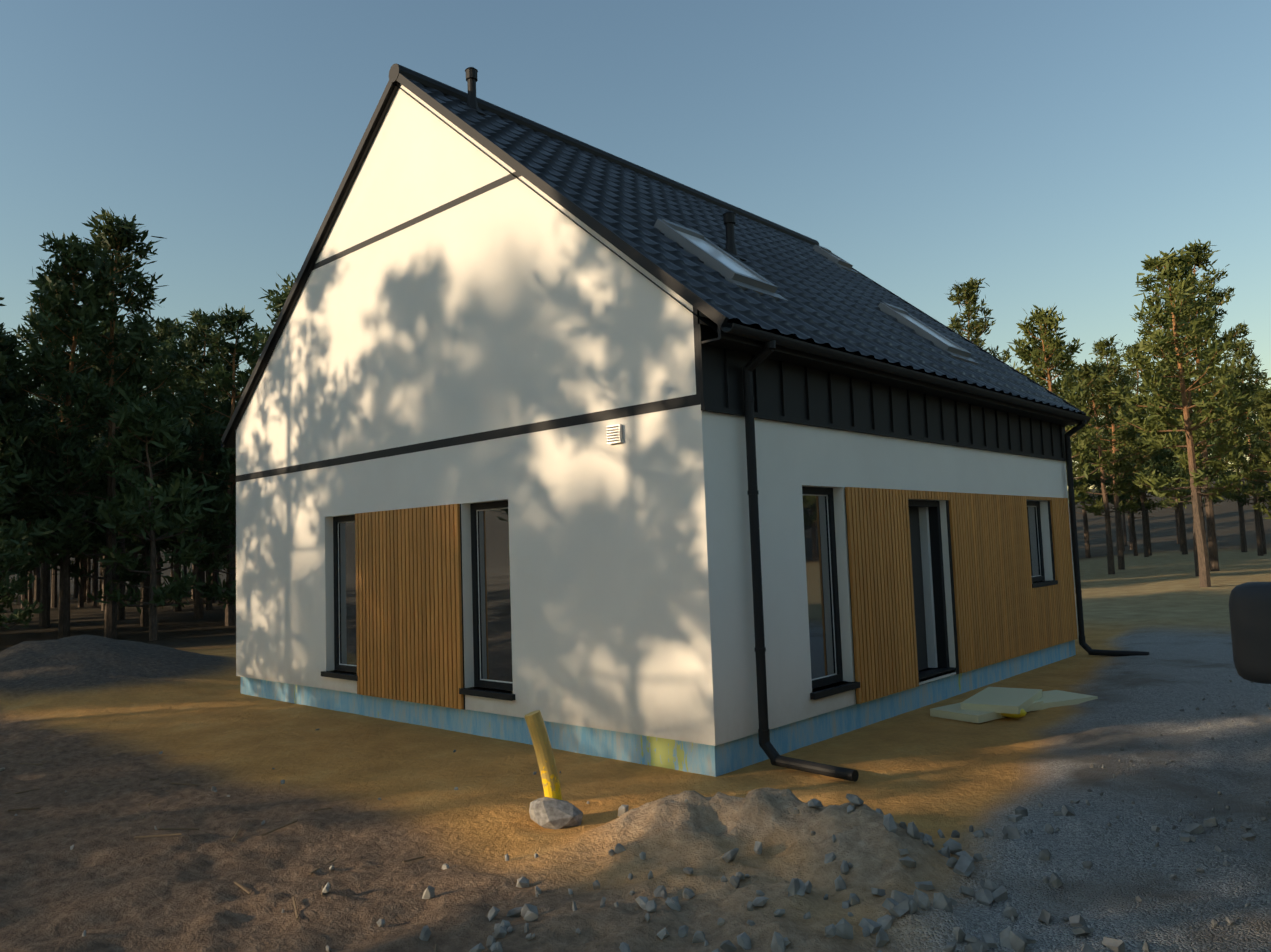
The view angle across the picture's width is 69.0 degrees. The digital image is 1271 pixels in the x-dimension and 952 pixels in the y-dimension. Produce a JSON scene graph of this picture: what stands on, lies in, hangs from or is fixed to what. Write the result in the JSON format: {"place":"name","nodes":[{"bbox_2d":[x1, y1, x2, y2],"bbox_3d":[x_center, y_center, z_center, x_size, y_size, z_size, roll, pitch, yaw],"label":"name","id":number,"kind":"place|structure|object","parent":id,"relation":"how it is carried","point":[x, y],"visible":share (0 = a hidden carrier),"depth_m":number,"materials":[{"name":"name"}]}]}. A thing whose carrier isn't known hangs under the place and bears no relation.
{"place":"outdoors","nodes":[
{"label":"outdoors","id":0,"kind":"place"},
{"bbox_2d":[0,477,1270,951],"bbox_3d":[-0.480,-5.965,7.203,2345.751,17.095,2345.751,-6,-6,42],"label":"ground","id":1,"kind":"structure","parent":0,"point":[82,699],"depth_m":6.76,"materials":[{"name":"brown soil"}]},
{"bbox_2d":[0,353,38,544],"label":"pine","id":2,"kind":"object","parent":1,"relation":"on","point":[8,396],"visible":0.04,"depth_m":25.89,"materials":[{"name":"green plant"}]},
{"bbox_2d":[0,465,44,629],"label":"young pine","id":3,"kind":"object","parent":1,"relation":"on","point":[7,559],"visible":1,"depth_m":21.65,"materials":[{"name":"green plant"}]},
{"bbox_2d":[0,329,56,553],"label":"pine","id":4,"kind":"object","parent":1,"relation":"on","point":[8,344],"visible":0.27,"depth_m":28.97,"materials":[{"name":"green plant"}]},
{"bbox_2d":[21,517,37,605],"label":"pine","id":5,"kind":"object","parent":1,"relation":"on","point":[30,596],"depth_m":49.47,"materials":[{"name":"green plant"}]},
{"bbox_2d":[33,552,40,597],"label":"pine","id":6,"kind":"object","parent":1,"relation":"on","point":[33,581],"depth_m":65.14,"materials":[{"name":"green plant"}]},
{"bbox_2d":[36,527,51,598],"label":"pine","id":7,"kind":"object","parent":1,"relation":"on","point":[51,581],"depth_m":62.19,"materials":[{"name":"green plant"}]},
{"bbox_2d":[30,388,60,601],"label":"pine","id":8,"kind":"object","parent":1,"relation":"on","point":[37,587],"depth_m":57.30,"materials":[{"name":"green plant"}]},
{"bbox_2d":[27,420,64,607],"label":"pine","id":9,"kind":"object","parent":1,"relation":"on","point":[54,593],"depth_m":47.41,"materials":[{"name":"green plant"}]},
{"bbox_2d":[9,394,83,614],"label":"pine","id":10,"kind":"object","parent":1,"relation":"on","point":[23,597],"depth_m":40.58,"materials":[{"name":"green plant"}]},
{"bbox_2d":[1,273,97,626],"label":"pine","id":11,"kind":"object","parent":1,"relation":"on","point":[44,618],"visible":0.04,"depth_m":32.22,"materials":[{"name":"green plant"}]},
{"bbox_2d":[0,297,104,618],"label":"bushy pine","id":12,"kind":"object","parent":1,"relation":"on","point":[37,541],"visible":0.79,"depth_m":24.04,"materials":[{"name":"green plant"}]},
{"bbox_2d":[33,350,94,532],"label":"pine","id":13,"kind":"object","parent":1,"relation":"on","point":[83,523],"depth_m":45.86,"materials":[{"name":"green plant"}]},
{"bbox_2d":[74,558,78,597],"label":"pine","id":14,"kind":"object","parent":1,"relation":"on","point":[75,589],"depth_m":62.64,"materials":[{"name":"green plant"}]},
{"bbox_2d":[0,231,163,638],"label":"pine","id":15,"kind":"object","parent":1,"relation":"on","point":[91,469],"visible":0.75,"depth_m":25.21,"materials":[{"name":"green plant"}]},
{"bbox_2d":[84,557,86,602],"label":"pine","id":16,"kind":"object","parent":1,"relation":"on","point":[85,573],"depth_m":53.35,"materials":[{"name":"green plant"}]},
{"bbox_2d":[57,455,115,606],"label":"pine","id":17,"kind":"object","parent":1,"relation":"on","point":[81,596],"visible":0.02,"depth_m":47.01,"materials":[{"name":"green plant"}]},
{"bbox_2d":[84,550,97,602],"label":"pine","id":18,"kind":"object","parent":1,"relation":"on","point":[88,590],"visible":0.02,"depth_m":53.14,"materials":[{"name":"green plant"}]},
{"bbox_2d":[72,434,117,606],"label":"pine","id":19,"kind":"object","parent":1,"relation":"on","point":[94,580],"depth_m":46.95,"materials":[{"name":"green plant"}]},
{"bbox_2d":[92,562,97,594],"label":"pine","id":20,"kind":"object","parent":1,"relation":"on","point":[97,579],"depth_m":69.00,"materials":[{"name":"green plant"}]},
{"bbox_2d":[91,524,101,604],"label":"pine","id":21,"kind":"object","parent":1,"relation":"on","point":[100,584],"depth_m":49.13,"materials":[{"name":"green plant"}]},
{"bbox_2d":[64,316,129,610],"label":"pine","id":22,"kind":"object","parent":1,"relation":"on","point":[100,439],"depth_m":42.30,"materials":[{"name":"green plant"}]},
{"bbox_2d":[0,207,225,637],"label":"bushy pine","id":23,"kind":"object","parent":1,"relation":"on","point":[138,342],"visible":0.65,"depth_m":26.06,"materials":[{"name":"green plant"}]},
{"bbox_2d":[76,324,154,619],"bbox_3d":[-19.456,-0.237,34.810,3.842,11.642,4.821,1,-5,-31],"label":"pine","id":24,"kind":"object","parent":1,"relation":"on","point":[120,611],"visible":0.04,"depth_m":34.87,"materials":[{"name":"green plant"}]},
{"bbox_2d":[125,460,158,574],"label":"pine","id":25,"kind":"object","parent":1,"relation":"on","point":[127,539],"depth_m":52.25,"materials":[{"name":"green plant"}]},
{"bbox_2d":[125,470,166,585],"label":"pine","id":26,"kind":"object","parent":1,"relation":"on","point":[130,547],"depth_m":47.23,"materials":[{"name":"green plant"}]},
{"bbox_2d":[87,344,205,626],"bbox_3d":[-16.157,0.282,30.487,3.617,9.659,3.777,2,-6,-42],"label":"pine","id":27,"kind":"object","parent":1,"relation":"on","point":[144,614],"visible":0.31,"depth_m":30.40,"materials":[{"name":"green plant"}]},
{"bbox_2d":[87,386,218,640],"bbox_3d":[-12.963,1.145,24.909,3.120,6.945,3.613,0,-5,-29],"label":"young pine","id":28,"kind":"object","parent":1,"relation":"on","point":[137,416],"visible":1,"depth_m":24.62,"materials":[{"name":"green plant"}]},
{"bbox_2d":[135,459,172,591],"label":"pine","id":29,"kind":"object","parent":1,"relation":"on","point":[140,540],"depth_m":41.32,"materials":[{"name":"green plant"}]},
{"bbox_2d":[156,551,163,595],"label":"pine","id":30,"kind":"object","parent":1,"relation":"on","point":[158,580],"depth_m":59.79,"materials":[{"name":"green plant"}]},
{"bbox_2d":[166,545,173,582],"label":"pine","id":31,"kind":"object","parent":1,"relation":"on","point":[172,574],"depth_m":83.23,"materials":[{"name":"brown plant"}]},
{"bbox_2d":[145,317,215,610],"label":"pine","id":32,"kind":"object","parent":1,"relation":"on","point":[183,327],"visible":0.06,"depth_m":40.03,"materials":[{"name":"green plant"}]},
{"bbox_2d":[183,554,187,592],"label":"pine","id":33,"kind":"object","parent":1,"relation":"on","point":[185,569],"depth_m":65.51,"materials":[{"name":"brown plant"}]},
{"bbox_2d":[150,368,235,617],"bbox_3d":[-16.424,0.643,34.655,3.503,9.620,3.657,0,-5,-24],"label":"pine","id":34,"kind":"object","parent":1,"relation":"on","point":[216,458],"visible":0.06,"depth_m":34.33,"materials":[{"name":"green plant"}]},
{"bbox_2d":[173,539,216,598],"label":"pine","id":35,"kind":"object","parent":1,"relation":"on","point":[193,566],"depth_m":52.96,"materials":[{"name":"brown plant"}]},
{"bbox_2d":[152,308,239,619],"bbox_3d":[-15.986,-0.523,33.226,3.539,11.691,4.441,-3,-5,14],"label":"pine","id":36,"kind":"object","parent":1,"relation":"on","point":[195,346],"visible":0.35,"depth_m":33.52,"materials":[{"name":"green plant"}]},
{"bbox_2d":[165,407,235,609],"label":"pine","id":37,"kind":"object","parent":1,"relation":"on","point":[208,604],"visible":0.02,"depth_m":39.73,"materials":[{"name":"green plant"}]},
{"bbox_2d":[191,446,235,609],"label":"young pine","id":38,"kind":"object","parent":1,"relation":"on","point":[223,507],"visible":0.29,"depth_m":26.15,"materials":[{"name":"green plant"}]},
{"bbox_2d":[163,304,265,625],"bbox_3d":[-12.880,-0.354,29.485,4.377,10.590,4.192,-2,-5,-1],"label":"pine","id":39,"kind":"object","parent":1,"relation":"on","point":[230,323],"visible":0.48,"depth_m":29.35,"materials":[{"name":"green plant"}]},
{"bbox_2d":[204,494,234,602],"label":"pine","id":40,"kind":"object","parent":1,"relation":"on","point":[213,579],"depth_m":46.84,"materials":[{"name":"brown plant"}]},
{"bbox_2d":[212,386,227,583],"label":"pine","id":41,"kind":"object","parent":1,"relation":"on","point":[216,575],"visible":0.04,"depth_m":62.94,"materials":[{"name":"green plant"}]},
{"bbox_2d":[7,753,436,951],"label":"twigs","id":42,"kind":"object","parent":1,"relation":"on","point":[293,898],"visible":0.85,"depth_m":6.70,"materials":[{"name":"brown wood"}]},
{"bbox_2d":[204,272,297,434],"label":"pine","id":43,"kind":"object","parent":1,"relation":"on","point":[279,300],"visible":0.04,"depth_m":32.50,"materials":[{"name":"green plant"}]},
{"bbox_2d":[524,710,561,799],"bbox_3d":[-0.668,2.136,6.780,0.277,0.823,0.124,-1,-5,-8],"label":"yellow gas pipe","id":44,"kind":"object","parent":1,"relation":"on","point":[543,752],"visible":0.81,"depth_m":6.74,"materials":[{"name":"yellow plastic"}]},
{"bbox_2d":[529,797,582,828],"bbox_3d":[-0.587,2.454,6.681,0.374,0.248,0.319,-6,-6,42],"label":"rock","id":45,"kind":"object","parent":1,"relation":"on","point":[548,813],"visible":0.98,"depth_m":6.58,"materials":[{"name":"grey stone"}]},
{"bbox_2d":[0,675,1270,951],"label":"gravel stones","id":46,"kind":"object","parent":1,"relation":"on","point":[898,903],"visible":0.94,"depth_m":4.81,"materials":[{"name":"grey stone"}]},
{"bbox_2d":[236,84,1077,745],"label":"house walls","id":47,"kind":"structure","parent":1,"relation":"on","point":[512,302],"depth_m":9.64,"materials":[{"name":"white paint"}]},
{"bbox_2d":[236,171,700,481],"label":"gable bands","id":48,"kind":"object","parent":47,"relation":"attached to","point":[663,405],"visible":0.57,"depth_m":10.15,"materials":[{"name":"black metal"}]},
{"bbox_2d":[606,424,622,443],"bbox_3d":[-0.199,-0.393,8.675,0.170,0.170,0.060,-6,-6,42],"label":"wall vent","id":49,"kind":"object","parent":47,"relation":"attached to","point":[614,434],"depth_m":8.64,"materials":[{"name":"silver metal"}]},
{"bbox_2d":[221,63,1085,445],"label":"roof trim","id":50,"kind":"structure","parent":47,"relation":"attached to","point":[399,75],"depth_m":11.80,"materials":[{"name":"black metal"}]},
{"bbox_2d":[221,323,1149,781],"bbox_3d":[0.749,1.120,14.281,10.449,3.838,9.700,-6,-6,42],"label":"gutter and downspouts","id":51,"kind":"object","parent":47,"relation":"attached to","point":[761,345],"visible":0.96,"depth_m":8.82,"materials":[{"name":"black metal"}]},
{"bbox_2d":[333,486,1044,690],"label":"window frames","id":52,"kind":"structure","parent":47,"relation":"attached to","point":[933,506],"depth_m":11.41,"materials":[{"name":"black metal"}]},
{"bbox_2d":[339,495,1040,681],"bbox_3d":[1.566,1.276,11.270,4.087,1.870,10.393,-23,-22,78],"label":"window glass","id":53,"kind":"object","parent":52,"relation":"in","point":[494,598],"visible":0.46,"depth_m":10.01,"materials":[{"name":"glass"}]},
{"bbox_2d":[321,580,1057,700],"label":"window sills","id":54,"kind":"structure","parent":47,"relation":"attached to","point":[814,695],"depth_m":9.91,"materials":[{"name":"black metal"}]},
{"bbox_2d":[355,487,1077,708],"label":"wood slats","id":55,"kind":"object","parent":47,"relation":"on","point":[408,611],"visible":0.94,"depth_m":10.94,"materials":[{"name":"brown wood"}]},
{"bbox_2d":[409,79,1083,413],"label":"roof slope","id":56,"kind":"structure","parent":47,"relation":"on","point":[831,303],"depth_m":11.69,"materials":[{"name":"tile"}]},
{"bbox_2d":[460,67,745,260],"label":"roof vent pipes","id":57,"kind":"object","parent":56,"relation":"on","point":[728,216],"visible":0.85,"depth_m":11.58,"materials":[{"name":"black metal"}]},
{"bbox_2d":[654,219,978,364],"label":"skylight frames","id":58,"kind":"structure","parent":56,"relation":"on","point":[762,286],"depth_m":10.46,"materials":[{"name":"grey metal"}]},
{"bbox_2d":[676,230,957,347],"bbox_3d":[2.419,-3.156,13.703,3.306,2.772,7.660,-6,-6,42],"label":"skylight glass","id":59,"kind":"object","parent":58,"relation":"in","point":[719,256],"visible":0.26,"depth_m":10.47,"materials":[{"name":"glass"}]},
{"bbox_2d":[460,496,1054,709],"bbox_3d":[2.281,1.385,11.518,3.598,2.250,10.977,-16,-15,72],"label":"wood backing","id":60,"kind":"object","parent":47,"relation":"attached to","point":[952,581],"visible":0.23,"depth_m":11.46,"materials":[{"name":"brown wood"}]},
{"bbox_2d":[698,324,1065,461],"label":"metal cladding","id":61,"kind":"structure","parent":47,"relation":"attached to","point":[790,393],"depth_m":10.04,"materials":[{"name":"black metal"}]},
{"bbox_2d":[909,507,927,670],"bbox_3d":[0.532,1.405,14.466,8.400,2.660,9.000,-6,-6,42],"label":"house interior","id":62,"kind":"object","parent":47,"relation":"on","point":[921,642],"depth_m":11.48,"materials":[{"name":"grey"}]},
{"bbox_2d":[241,640,1075,776],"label":"foundation plinth","id":63,"kind":"structure","parent":1,"relation":"on","point":[716,760],"depth_m":9.79,"materials":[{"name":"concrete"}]},
{"bbox_2d":[947,278,1011,362],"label":"pine","id":64,"kind":"object","parent":1,"relation":"on","point":[969,289],"visible":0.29,"depth_m":39.85,"materials":[{"name":"green plant"}]},
{"bbox_2d":[930,687,1097,722],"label":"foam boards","id":65,"kind":"object","parent":1,"relation":"on","point":[989,704],"visible":0.98,"depth_m":10.24,"materials":[{"name":"beige plastic"}]},
{"bbox_2d":[1001,709,1026,717],"bbox_3d":[4.048,2.536,9.921,0.285,0.120,0.200,-6,-6,42],"label":"pipe","id":66,"kind":"object","parent":1,"relation":"on","point":[1023,712],"visible":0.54,"depth_m":9.83,"materials":[{"name":"yellow plastic"}]},
{"bbox_2d":[1007,304,1112,513],"bbox_3d":[15.891,-1.087,34.893,4.070,10.890,4.359,-5,-5,35],"label":"pine","id":67,"kind":"object","parent":1,"relation":"on","point":[1044,320],"visible":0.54,"depth_m":34.68,"materials":[{"name":"green plant"}]},
{"bbox_2d":[1028,341,1099,498],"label":"pine","id":68,"kind":"object","parent":1,"relation":"on","point":[1054,388],"visible":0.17,"depth_m":59.78,"materials":[{"name":"green plant"}]},
{"bbox_2d":[1056,365,1107,557],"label":"pine","id":69,"kind":"object","parent":1,"relation":"on","point":[1086,538],"visible":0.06,"depth_m":72.37,"materials":[{"name":"green plant"}]},
{"bbox_2d":[1091,486,1129,545],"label":"pine","id":70,"kind":"object","parent":1,"relation":"on","point":[1124,530],"depth_m":104.26,"materials":[{"name":"brown plant"}]},
{"bbox_2d":[1097,425,1124,550],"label":"pine","id":71,"kind":"object","parent":1,"relation":"on","point":[1121,519],"depth_m":92.19,"materials":[{"name":"brown plant"}]},
{"bbox_2d":[1065,359,1158,573],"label":"pine","id":72,"kind":"object","parent":1,"relation":"on","point":[1124,456],"visible":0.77,"depth_m":43.62,"materials":[{"name":"green plant"}]},
{"bbox_2d":[1074,362,1164,556],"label":"pine","id":73,"kind":"object","parent":1,"relation":"on","point":[1152,461],"visible":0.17,"depth_m":66.46,"materials":[{"name":"green plant"}]},
{"bbox_2d":[1084,334,1161,569],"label":"pine","id":74,"kind":"object","parent":1,"relation":"on","point":[1100,349],"visible":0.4,"depth_m":48.46,"materials":[{"name":"green plant"}]},
{"bbox_2d":[1110,426,1148,555],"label":"pine","id":75,"kind":"object","parent":1,"relation":"on","point":[1135,550],"visible":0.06,"depth_m":73.80,"materials":[{"name":"green plant"}]},
{"bbox_2d":[1125,463,1150,549],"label":"pine","id":76,"kind":"object","parent":1,"relation":"on","point":[1130,533],"depth_m":95.86,"materials":[{"name":"brown plant"}]},
{"bbox_2d":[1106,406,1179,556],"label":"pine","id":77,"kind":"object","parent":1,"relation":"on","point":[1149,503],"visible":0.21,"depth_m":69.39,"materials":[{"name":"green plant"}]},
{"bbox_2d":[1109,341,1178,555],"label":"pine","id":78,"kind":"object","parent":1,"relation":"on","point":[1129,371],"visible":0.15,"depth_m":73.65,"materials":[{"name":"green plant"}]},
{"bbox_2d":[1155,436,1186,543],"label":"pine","id":79,"kind":"object","parent":1,"relation":"on","point":[1177,531],"visible":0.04,"depth_m":102.44,"materials":[{"name":"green plant"}]},
{"bbox_2d":[1134,365,1221,554],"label":"pine","id":80,"kind":"object","parent":1,"relation":"on","point":[1183,532],"visible":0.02,"depth_m":71.18,"materials":[{"name":"green plant"}]},
{"bbox_2d":[1153,434,1203,550],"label":"pine","id":81,"kind":"object","parent":1,"relation":"on","point":[1164,503],"visible":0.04,"depth_m":82.82,"materials":[{"name":"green plant"}]},
{"bbox_2d":[1106,247,1253,586],"bbox_3d":[18.147,-1.884,30.919,4.492,11.477,4.694,-6,-6,43],"label":"pine","id":82,"kind":"object","parent":1,"relation":"on","point":[1170,263],"visible":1,"depth_m":30.35,"materials":[{"name":"green plant"}]},
{"bbox_2d":[1157,389,1235,543],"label":"pine","id":83,"kind":"object","parent":1,"relation":"on","point":[1181,470],"visible":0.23,"depth_m":55.98,"materials":[{"name":"green plant"}]},
{"bbox_2d":[1131,300,1270,575],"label":"pine","id":84,"kind":"object","parent":1,"relation":"on","point":[1230,439],"visible":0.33,"depth_m":37.01,"materials":[{"name":"green plant"}]},
{"bbox_2d":[1136,238,1270,570],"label":"pine","id":85,"kind":"object","parent":1,"relation":"on","point":[1199,250],"visible":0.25,"depth_m":41.91,"materials":[{"name":"green plant"}]},
{"bbox_2d":[1209,365,1270,551],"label":"pine","id":86,"kind":"object","parent":1,"relation":"on","point":[1242,530],"visible":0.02,"depth_m":71.27,"materials":[{"name":"green plant"}]},
{"bbox_2d":[1211,383,1270,555],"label":"pine","id":87,"kind":"object","parent":1,"relation":"on","point":[1243,500],"visible":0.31,"depth_m":60.78,"materials":[{"name":"green plant"}]},
{"bbox_2d":[1212,337,1270,553],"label":"pine","id":88,"kind":"object","parent":1,"relation":"on","point":[1240,354],"visible":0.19,"depth_m":63.96,"materials":[{"name":"green plant"}]},
{"bbox_2d":[1222,384,1270,514],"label":"pine","id":89,"kind":"object","parent":1,"relation":"on","point":[1246,464],"visible":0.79,"depth_m":51.19,"materials":[{"name":"green plant"}]},
{"bbox_2d":[1259,419,1270,518],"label":"pine","id":90,"kind":"object","parent":1,"relation":"on","point":[1266,457],"visible":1,"depth_m":30.60,"materials":[{"name":"green plant"}]},
{"bbox_2d":[0,0,1270,488],"label":"sky","id":91,"kind":"structure","parent":0,"point":[1038,150],"materials":[{"name":"blue"}]},
{"bbox_2d":[338,494,1040,682],"bbox_3d":[1.571,1.387,11.256,4.083,2.095,10.399,-23,-22,78],"label":"window tape","id":92,"kind":"object","parent":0,"point":[928,588],"visible":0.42,"depth_m":11.54,"materials":[{"name":"black plastic"}]},
{"bbox_2d":[1229,582,1270,683],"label":"car side mirror","id":93,"kind":"object","parent":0,"point":[1250,611],"visible":1,"depth_m":2.74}
]}

